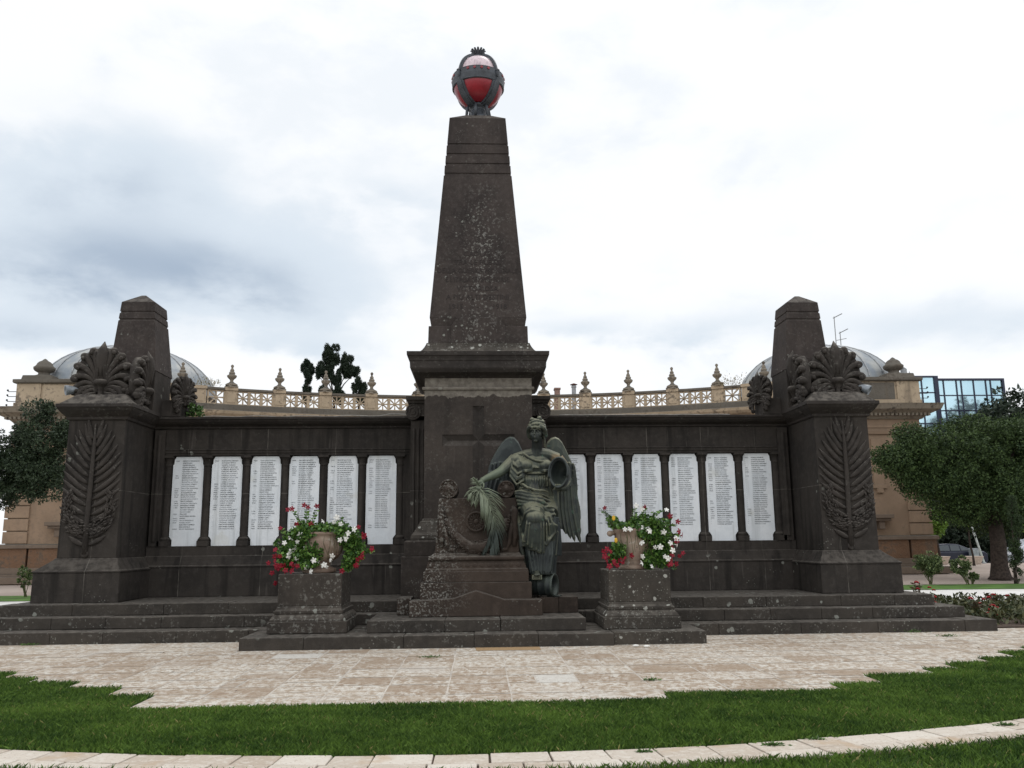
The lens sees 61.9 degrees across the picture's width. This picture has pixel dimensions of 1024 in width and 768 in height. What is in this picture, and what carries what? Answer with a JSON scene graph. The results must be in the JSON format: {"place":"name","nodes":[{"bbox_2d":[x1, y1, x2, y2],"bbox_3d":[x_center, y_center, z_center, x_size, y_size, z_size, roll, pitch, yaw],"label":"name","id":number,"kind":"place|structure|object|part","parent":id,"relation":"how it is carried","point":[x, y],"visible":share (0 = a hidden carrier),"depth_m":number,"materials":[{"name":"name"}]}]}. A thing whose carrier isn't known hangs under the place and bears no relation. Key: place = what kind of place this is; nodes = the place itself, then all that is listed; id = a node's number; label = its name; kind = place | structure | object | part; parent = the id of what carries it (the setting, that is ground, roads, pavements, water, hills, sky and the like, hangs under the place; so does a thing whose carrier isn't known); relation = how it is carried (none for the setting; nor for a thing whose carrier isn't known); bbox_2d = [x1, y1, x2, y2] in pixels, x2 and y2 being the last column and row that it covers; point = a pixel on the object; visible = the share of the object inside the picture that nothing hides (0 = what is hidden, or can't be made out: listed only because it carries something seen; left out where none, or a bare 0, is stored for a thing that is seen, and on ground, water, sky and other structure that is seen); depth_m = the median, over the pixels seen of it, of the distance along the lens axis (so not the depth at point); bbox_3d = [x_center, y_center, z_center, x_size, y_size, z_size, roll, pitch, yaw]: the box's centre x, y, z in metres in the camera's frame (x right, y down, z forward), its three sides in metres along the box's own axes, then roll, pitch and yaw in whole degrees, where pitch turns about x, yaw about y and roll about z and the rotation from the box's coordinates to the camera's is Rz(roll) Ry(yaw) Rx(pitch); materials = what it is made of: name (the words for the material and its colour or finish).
{"place":"outdoors","nodes":[
{"label":"outdoors","id":0,"kind":"place"},
{"bbox_2d":[0,344,955,584],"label":"exedra building","id":1,"kind":"structure","parent":0,"point":[30,536],"depth_m":39.23,"materials":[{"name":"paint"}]},
{"bbox_2d":[193,376,220,386],"bbox_3d":[-14.102,-0.192,39.623,1.497,0.671,0.724,0,-10,-2],"label":"roof weed","id":2,"kind":"object","parent":1,"relation":"on","point":[214,382],"visible":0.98,"depth_m":39.57,"materials":[{"name":"plant"}]},
{"bbox_2d":[554,388,560,408],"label":"brick chimney","id":3,"kind":"object","parent":1,"relation":"on","point":[556,391],"visible":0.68,"depth_m":50.89,"materials":[{"name":"red brick"}]},
{"bbox_2d":[570,383,576,408],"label":"flue pipe","id":4,"kind":"object","parent":1,"relation":"on","point":[573,386],"visible":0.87,"depth_m":50.83,"materials":[{"name":"silver metal"}]},
{"bbox_2d":[715,372,754,384],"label":"roof weed","id":5,"kind":"object","parent":1,"relation":"on","point":[731,380],"visible":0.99,"depth_m":40.59,"materials":[{"name":"plant"}]},
{"bbox_2d":[900,367,909,372],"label":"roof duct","id":6,"kind":"object","parent":1,"relation":"on","point":[903,370],"visible":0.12,"depth_m":44.56,"materials":[{"name":"silver metal"}]},
{"bbox_2d":[0,718,1023,767],"bbox_3d":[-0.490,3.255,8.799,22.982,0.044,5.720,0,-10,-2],"label":"ring path","id":7,"kind":"structure","parent":0,"point":[37,759],"depth_m":6.42,"materials":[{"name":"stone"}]},
{"bbox_2d":[637,748,656,752],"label":"weed","id":8,"kind":"object","parent":7,"relation":"on","point":[645,750],"visible":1,"depth_m":6.49,"materials":[{"name":"green plant"}]},
{"bbox_2d":[761,741,791,745],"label":"weed","id":9,"kind":"object","parent":7,"relation":"on","point":[770,744],"visible":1,"depth_m":6.65,"materials":[{"name":"green plant"}]},
{"bbox_2d":[805,734,824,739],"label":"weed","id":10,"kind":"object","parent":7,"relation":"on","point":[816,738],"visible":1,"depth_m":6.82,"materials":[{"name":"green plant"}]},
{"bbox_2d":[992,720,1018,725],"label":"weed","id":11,"kind":"object","parent":7,"relation":"on","point":[1006,724],"visible":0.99,"depth_m":7.27,"materials":[{"name":"green plant"}]},
{"bbox_2d":[0,628,1023,708],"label":"paving slabs","id":12,"kind":"structure","parent":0,"point":[521,669],"depth_m":10.99,"materials":[{"name":"stone"}]},
{"bbox_2d":[239,613,706,650],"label":"front terrace","id":13,"kind":"structure","parent":12,"relation":"on","point":[388,631],"depth_m":13.22,"materials":[{"name":"grey stone"}]},
{"bbox_2d":[266,571,357,633],"bbox_3d":[-3.266,3.602,14.169,1.250,0.915,1.340,0,-10,-2],"label":"stone pedestal","id":14,"kind":"object","parent":13,"relation":"on","point":[315,603],"visible":0.96,"depth_m":13.67,"materials":[{"name":"grey stone"}]},
{"bbox_2d":[300,532,342,572],"bbox_3d":[-3.219,2.818,14.294,0.798,0.669,0.798,9,-14,-42],"label":"stone urn","id":15,"kind":"object","parent":14,"relation":"on","point":[320,538],"visible":0.5,"depth_m":14.02,"materials":[{"name":"stone"}]},
{"bbox_2d":[266,502,374,585],"bbox_3d":[-3.133,2.660,14.237,1.737,1.353,0.814,0,-10,-2],"label":"flowering vine","id":16,"kind":"object","parent":15,"relation":"in","point":[290,554],"visible":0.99,"depth_m":13.97,"materials":[{"name":"green plant"}]},
{"bbox_2d":[397,479,577,616],"bbox_3d":[-0.431,2.830,14.980,3.085,2.290,1.500,0,-10,-2],"label":"pedestal","id":17,"kind":"object","parent":13,"relation":"on","point":[463,576],"visible":0.99,"depth_m":14.57,"materials":[{"name":"grey stone"}]},
{"bbox_2d":[464,416,580,596],"bbox_3d":[0.204,2.132,15.058,2.121,3.159,1.007,0,-10,-2],"label":"bronze statue","id":18,"kind":"object","parent":17,"relation":"on","point":[543,481],"visible":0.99,"depth_m":14.92,"materials":[{"name":"green metal"}]},
{"bbox_2d":[594,568,681,628],"bbox_3d":[2.064,3.587,14.377,1.250,0.915,1.340,0,-10,-2],"label":"stone pedestal","id":19,"kind":"object","parent":13,"relation":"on","point":[635,599],"visible":0.99,"depth_m":13.88,"materials":[{"name":"grey stone"}]},
{"bbox_2d":[607,528,650,569],"bbox_3d":[2.099,2.797,14.486,0.772,0.674,0.719,-8,-13,36],"label":"stone urn","id":20,"kind":"object","parent":19,"relation":"on","point":[632,564],"visible":0.5,"depth_m":14.24,"materials":[{"name":"stone"}]},
{"bbox_2d":[601,503,684,570],"bbox_3d":[2.157,2.587,14.431,1.394,1.137,0.759,0,-10,-2],"label":"flowering vine","id":21,"kind":"object","parent":20,"relation":"in","point":[658,534],"visible":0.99,"depth_m":14.19,"materials":[{"name":"green plant"}]},
{"bbox_2d":[475,647,540,650],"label":"ochre slab","id":22,"kind":"structure","parent":12,"relation":"on","point":[504,648],"depth_m":12.84,"materials":[{"name":"stone"}]},
{"bbox_2d":[643,676,660,680],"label":"weed","id":23,"kind":"object","parent":12,"relation":"on","point":[652,679],"visible":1,"depth_m":9.81,"materials":[{"name":"green plant"}]},
{"bbox_2d":[0,561,1023,601],"bbox_3d":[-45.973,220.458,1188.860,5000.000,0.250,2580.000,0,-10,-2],"label":"ground","id":24,"kind":"structure","parent":0,"point":[982,570],"depth_m":32.86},
{"bbox_2d":[300,358,315,406],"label":"pine tree","id":25,"kind":"object","parent":24,"relation":"on","point":[307,368],"visible":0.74,"depth_m":75.55,"materials":[{"name":"green plant"}]},
{"bbox_2d":[315,343,360,407],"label":"pine tree","id":26,"kind":"object","parent":24,"relation":"on","point":[332,360],"visible":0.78,"depth_m":75.63,"materials":[{"name":"green plant"}]},
{"bbox_2d":[351,375,367,408],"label":"pine tree","id":27,"kind":"object","parent":24,"relation":"on","point":[358,386],"visible":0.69,"depth_m":75.45,"materials":[{"name":"green plant"}]},
{"bbox_2d":[912,551,944,583],"bbox_3d":[14.237,6.253,29.114,1.004,1.142,1.081,9,-14,-42],"label":"garden shrub","id":28,"kind":"object","parent":24,"relation":"on","point":[929,565],"visible":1,"depth_m":29.00,"materials":[{"name":"green plant"}]},
{"bbox_2d":[929,502,948,560],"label":"lime tree","id":29,"kind":"object","parent":24,"relation":"on","point":[938,529],"visible":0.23,"depth_m":45.37,"materials":[{"name":"green plant"}]},
{"bbox_2d":[941,556,949,564],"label":"planter bench","id":30,"kind":"object","parent":24,"relation":"on","point":[946,559],"visible":0.42,"depth_m":49.80,"materials":[{"name":"beige stone"}]},
{"bbox_2d":[870,410,1023,579],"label":"oak tree","id":31,"kind":"object","parent":24,"relation":"on","point":[924,463],"visible":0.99,"depth_m":30.91,"materials":[{"name":"green plant"}]},
{"bbox_2d":[935,501,966,543],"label":"hedge tree","id":32,"kind":"object","parent":24,"relation":"on","point":[951,531],"visible":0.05,"depth_m":59.51,"materials":[{"name":"green plant"}]},
{"bbox_2d":[939,544,987,563],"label":"parked sedan","id":33,"kind":"object","parent":24,"relation":"on","point":[953,551],"visible":0.13,"depth_m":53.26,"materials":[{"name":"blue paint"}]},
{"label":"side window","id":34,"kind":"part","parent":33,"relation":"part of","materials":[{"name":"grey glass"}]},
{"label":"side window","id":35,"kind":"part","parent":33,"relation":"part of","materials":[{"name":"grey glass"}]},
{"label":"side window","id":36,"kind":"part","parent":33,"relation":"part of","materials":[{"name":"grey glass"}]},
{"bbox_2d":[951,514,975,565],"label":"lime tree","id":37,"kind":"object","parent":24,"relation":"on","point":[973,559],"visible":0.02,"depth_m":46.63,"materials":[{"name":"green plant"}]},
{"bbox_2d":[913,411,1023,540],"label":"oak tree","id":38,"kind":"object","parent":24,"relation":"on","point":[975,527],"visible":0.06,"depth_m":34.66,"materials":[{"name":"green plant"}]},
{"bbox_2d":[959,556,983,563],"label":"planter bench","id":39,"kind":"object","parent":24,"relation":"on","point":[978,559],"visible":0.56,"depth_m":49.67,"materials":[{"name":"beige stone"}]},
{"bbox_2d":[971,527,986,563],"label":"leaning pole","id":40,"kind":"object","parent":24,"relation":"on","point":[981,554],"visible":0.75,"depth_m":51.13,"materials":[{"name":"white metal"}]},
{"bbox_2d":[945,513,1021,561],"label":"hedge tree","id":41,"kind":"object","parent":24,"relation":"on","point":[984,543],"visible":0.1,"depth_m":60.60,"materials":[{"name":"green plant"}]},
{"bbox_2d":[964,384,1023,538],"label":"tree","id":42,"kind":"object","parent":24,"relation":"on","point":[999,409],"visible":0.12,"depth_m":73.45,"materials":[{"name":"green plant"}]},
{"bbox_2d":[1007,539,1023,562],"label":"parked minivan","id":43,"kind":"object","parent":24,"relation":"on","point":[1022,546],"visible":0.19,"depth_m":53.40,"materials":[{"name":"silver metal"}]},
{"bbox_2d":[0,584,1023,600],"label":"lawn strip","id":44,"kind":"object","parent":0,"point":[906,587],"depth_m":27.38,"materials":[{"name":"green plant"}]},
{"bbox_2d":[16,565,32,596],"bbox_3d":[-15.483,6.259,27.140,0.449,1.004,0.530,-10,-14,42],"label":"garden shrub","id":45,"kind":"object","parent":44,"relation":"on","point":[23,569],"visible":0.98,"depth_m":27.12,"materials":[{"name":"green plant"}]},
{"bbox_2d":[0,397,68,512],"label":"oak tree","id":46,"kind":"object","parent":44,"relation":"on","point":[27,471],"visible":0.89,"depth_m":26.32,"materials":[{"name":"green plant"}]},
{"bbox_2d":[948,555,971,584],"bbox_3d":[15.152,6.265,28.834,0.740,1.002,0.628,0,-10,-2],"label":"garden shrub","id":47,"kind":"object","parent":44,"relation":"on","point":[966,566],"visible":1,"depth_m":28.77,"materials":[{"name":"green plant"}]},
{"bbox_2d":[968,572,979,583],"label":"garden shrub","id":48,"kind":"object","parent":44,"relation":"on","point":[973,576],"visible":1,"depth_m":28.86,"materials":[{"name":"green plant"}]},
{"bbox_2d":[1004,495,1023,583],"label":"cypress tree","id":49,"kind":"object","parent":44,"relation":"on","point":[1014,548],"visible":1,"depth_m":29.15,"materials":[{"name":"green plant"}]},
{"bbox_2d":[0,589,1023,604],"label":"gravel path","id":50,"kind":"structure","parent":0,"point":[980,592],"depth_m":24.99,"materials":[{"name":"white gravel"}]},
{"bbox_2d":[0,0,1023,543],"label":"sky","id":51,"kind":"structure","parent":0,"point":[269,174],"materials":[{"name":"white"}]},
{"bbox_2d":[0,645,1023,767],"bbox_3d":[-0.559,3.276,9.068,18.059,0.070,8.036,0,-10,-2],"label":"lawn grass","id":52,"kind":"structure","parent":0,"point":[94,719],"depth_m":7.52,"materials":[{"name":"green plant"}]},
{"bbox_2d":[0,589,997,645],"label":"stepped platform","id":53,"kind":"structure","parent":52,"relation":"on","point":[237,618],"depth_m":14.92,"materials":[{"name":"grey stone"}]},
{"bbox_2d":[30,296,197,603],"bbox_3d":[-7.696,1.173,17.294,2.166,6.150,2.800,0,-10,-2],"label":"corner pylon","id":54,"kind":"object","parent":53,"relation":"on","point":[117,406],"visible":0.98,"depth_m":16.18,"materials":[{"name":"grey stone"}]},
{"bbox_2d":[64,385,77,394],"bbox_3d":[-8.488,0.164,16.487,0.203,0.256,0.323,-9,-14,40],"label":"floodlight","id":55,"kind":"object","parent":54,"relation":"attached to","point":[68,389],"visible":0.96,"depth_m":16.39,"materials":[{"name":"silver metal"}]},
{"bbox_2d":[145,416,423,596],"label":"memorial wall","id":56,"kind":"structure","parent":53,"relation":"on","point":[226,492],"depth_m":17.51,"materials":[{"name":"stone"}]},
{"bbox_2d":[185,403,204,416],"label":"ivy plant","id":57,"kind":"object","parent":56,"relation":"on","point":[197,410],"visible":1,"depth_m":17.77,"materials":[{"name":"green plant"}]},
{"bbox_2d":[203,414,405,416],"bbox_3d":[-4.172,0.649,17.647,4.372,0.067,0.054,0,-10,-2],"label":"cable","id":58,"kind":"object","parent":56,"relation":"on","point":[285,416],"visible":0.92,"depth_m":17.62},
{"bbox_2d":[406,396,424,540],"bbox_3d":[-1.949,2.294,17.543,0.425,3.920,1.340,0,-10,-2],"label":"scroll pilaster","id":59,"kind":"object","parent":53,"relation":"on","point":[415,411],"visible":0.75,"depth_m":17.18,"materials":[{"name":"grey stone"}]},
{"bbox_2d":[401,115,548,598],"bbox_3d":[-0.710,-0.815,17.929,2.860,10.150,2.860,0,-10,-2],"label":"obelisk monument","id":60,"kind":"object","parent":53,"relation":"on","point":[477,364],"visible":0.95,"depth_m":16.93,"materials":[{"name":"grey"}]},
{"bbox_2d":[451,46,504,115],"bbox_3d":[-0.753,-6.592,18.990,1.190,1.838,1.190,0,-10,-2],"label":"globe lamp","id":61,"kind":"object","parent":60,"relation":"on","point":[478,80],"visible":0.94,"depth_m":18.61,"materials":[{"name":"red glass"}]},
{"bbox_2d":[532,396,550,447],"bbox_3d":[0.574,2.287,17.642,0.425,3.920,1.340,0,-10,-2],"label":"scroll pilaster","id":62,"kind":"object","parent":60,"relation":"attached to","point":[541,407],"visible":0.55,"depth_m":17.38,"materials":[{"name":"brown stone"}]},
{"bbox_2d":[535,414,796,591],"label":"memorial wall","id":63,"kind":"structure","parent":53,"relation":"on","point":[718,487],"depth_m":17.84,"materials":[{"name":"stone"}]},
{"bbox_2d":[747,296,903,593],"bbox_3d":[6.197,1.132,17.837,2.166,6.150,2.800,0,-10,-2],"label":"corner pylon","id":64,"kind":"object","parent":53,"relation":"on","point":[822,404],"visible":0.98,"depth_m":16.73,"materials":[{"name":"grey stone"}]},
{"bbox_2d":[858,384,871,394],"bbox_3d":[7.048,0.103,17.091,0.202,0.284,0.327,9,-14,-44],"label":"floodlight","id":65,"kind":"object","parent":64,"relation":"attached to","point":[866,389],"visible":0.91,"depth_m":17.00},
{"bbox_2d":[562,414,729,414],"bbox_3d":[2.789,0.642,17.897,3.600,0.027,0.014,0,-10,-2],"label":"cable","id":66,"kind":"object","parent":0,"point":[650,414],"visible":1,"depth_m":17.90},
{"bbox_2d":[834,313,841,343],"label":"roof aerial","id":67,"kind":"object","parent":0,"point":[834,326],"visible":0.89,"depth_m":62.72,"materials":[{"name":"grey metal"}]},
{"bbox_2d":[836,328,847,344],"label":"roof aerial","id":68,"kind":"object","parent":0,"point":[840,339],"visible":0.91,"depth_m":62.59,"materials":[{"name":"grey metal"}]},
{"bbox_2d":[915,376,1005,438],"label":"glass building","id":69,"kind":"structure","parent":0,"point":[958,396],"depth_m":77.77,"materials":[{"name":"glass"}]},
{"bbox_2d":[922,377,934,391],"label":"window pane","id":70,"kind":"structure","parent":69,"relation":"in","point":[928,382],"depth_m":77.52,"materials":[{"name":"glass"}]},
{"bbox_2d":[923,393,935,402],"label":"window pane","id":71,"kind":"structure","parent":69,"relation":"in","point":[931,399],"depth_m":77.28,"materials":[{"name":"glass"}]},
{"bbox_2d":[926,411,937,422],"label":"window pane","id":72,"kind":"structure","parent":69,"relation":"in","point":[931,418],"depth_m":76.96,"materials":[{"name":"glass"}]},
{"bbox_2d":[938,381,943,394],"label":"window pane","id":73,"kind":"structure","parent":69,"relation":"in","point":[941,392],"depth_m":77.91,"materials":[{"name":"glass"}]},
{"bbox_2d":[940,396,944,409],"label":"window pane","id":74,"kind":"structure","parent":69,"relation":"in","point":[941,397],"depth_m":77.69,"materials":[{"name":"glass"}]},
{"bbox_2d":[941,411,945,423],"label":"window pane","id":75,"kind":"structure","parent":69,"relation":"in","point":[943,412],"depth_m":77.45,"materials":[{"name":"glass"}]},
{"bbox_2d":[944,381,956,394],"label":"window pane","id":76,"kind":"structure","parent":69,"relation":"in","point":[950,386],"depth_m":77.94,"materials":[{"name":"glass"}]},
{"bbox_2d":[946,396,957,409],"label":"window pane","id":77,"kind":"structure","parent":69,"relation":"in","point":[951,401],"depth_m":77.69,"materials":[{"name":"glass"}]},
{"bbox_2d":[947,411,958,421],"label":"window pane","id":78,"kind":"structure","parent":69,"relation":"in","point":[948,412],"depth_m":77.52,"materials":[{"name":"glass"}]},
{"bbox_2d":[957,381,961,394],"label":"window pane","id":79,"kind":"structure","parent":69,"relation":"in","point":[958,382],"depth_m":77.98,"materials":[{"name":"glass"}]},
{"bbox_2d":[958,396,962,409],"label":"window pane","id":80,"kind":"structure","parent":69,"relation":"in","point":[960,397],"depth_m":77.72,"materials":[{"name":"glass"}]},
{"bbox_2d":[962,381,973,394],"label":"window pane","id":81,"kind":"structure","parent":69,"relation":"in","point":[967,386],"depth_m":78.01,"materials":[{"name":"glass"}]},
{"bbox_2d":[963,396,974,409],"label":"window pane","id":82,"kind":"structure","parent":69,"relation":"in","point":[969,402],"depth_m":77.77,"materials":[{"name":"glass"}]},
{"bbox_2d":[965,411,975,415],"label":"window pane","id":83,"kind":"structure","parent":69,"relation":"in","point":[968,412],"depth_m":77.60,"materials":[{"name":"glass"}]},
{"bbox_2d":[974,381,985,394],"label":"window pane","id":84,"kind":"structure","parent":69,"relation":"in","point":[979,386],"depth_m":78.05,"materials":[{"name":"glass"}]},
{"bbox_2d":[976,396,986,409],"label":"window pane","id":85,"kind":"structure","parent":69,"relation":"in","point":[979,399],"depth_m":77.82,"materials":[{"name":"glass"}]},
{"bbox_2d":[986,380,990,394],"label":"window pane","id":86,"kind":"structure","parent":69,"relation":"in","point":[987,381],"depth_m":78.09,"materials":[{"name":"glass"}]},
{"bbox_2d":[991,380,1002,394],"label":"window pane","id":87,"kind":"structure","parent":69,"relation":"in","point":[994,383],"depth_m":78.17,"materials":[{"name":"glass"}]},
{"bbox_2d":[968,548,979,555],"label":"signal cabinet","id":88,"kind":"object","parent":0,"point":[976,551],"visible":0.23,"depth_m":52.72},
{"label":"cabinet door","id":89,"kind":"part","parent":88,"relation":"part of","materials":[{"name":"grey metal"}]},
{"bbox_2d":[997,617,1023,627],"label":"flower bed soil","id":90,"kind":"structure","parent":0,"point":[1011,624],"depth_m":15.40,"materials":[{"name":"brown soil"}]},
{"bbox_2d":[910,580,935,592],"bbox_3d":[9.147,4.724,19.132,0.685,0.636,0.342,-7,-12,31],"label":"red flower plant","id":91,"kind":"object","parent":90,"relation":"on","point":[915,588],"visible":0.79,"depth_m":19.15,"materials":[{"name":"green plant"}]},
{"bbox_2d":[923,590,1023,624],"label":"bedding foliage","id":92,"kind":"object","parent":90,"relation":"on","point":[1012,606],"visible":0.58,"depth_m":17.02,"materials":[{"name":"green plant"}]},
{"bbox_2d":[967,597,995,608],"bbox_3d":[9.428,4.483,17.141,0.471,0.388,0.445,0,-10,-2],"label":"red flower plant","id":93,"kind":"object","parent":90,"relation":"on","point":[978,605],"visible":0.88,"depth_m":17.14,"materials":[{"name":"green plant"}]},
{"bbox_2d":[986,606,1005,618],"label":"red flower plant","id":94,"kind":"object","parent":90,"relation":"on","point":[995,610],"visible":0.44,"depth_m":15.83,"materials":[{"name":"green plant"}]},
{"bbox_2d":[984,593,1008,603],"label":"red flower plant","id":95,"kind":"object","parent":90,"relation":"on","point":[987,596],"visible":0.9,"depth_m":18.07,"materials":[{"name":"green plant"}]}
]}

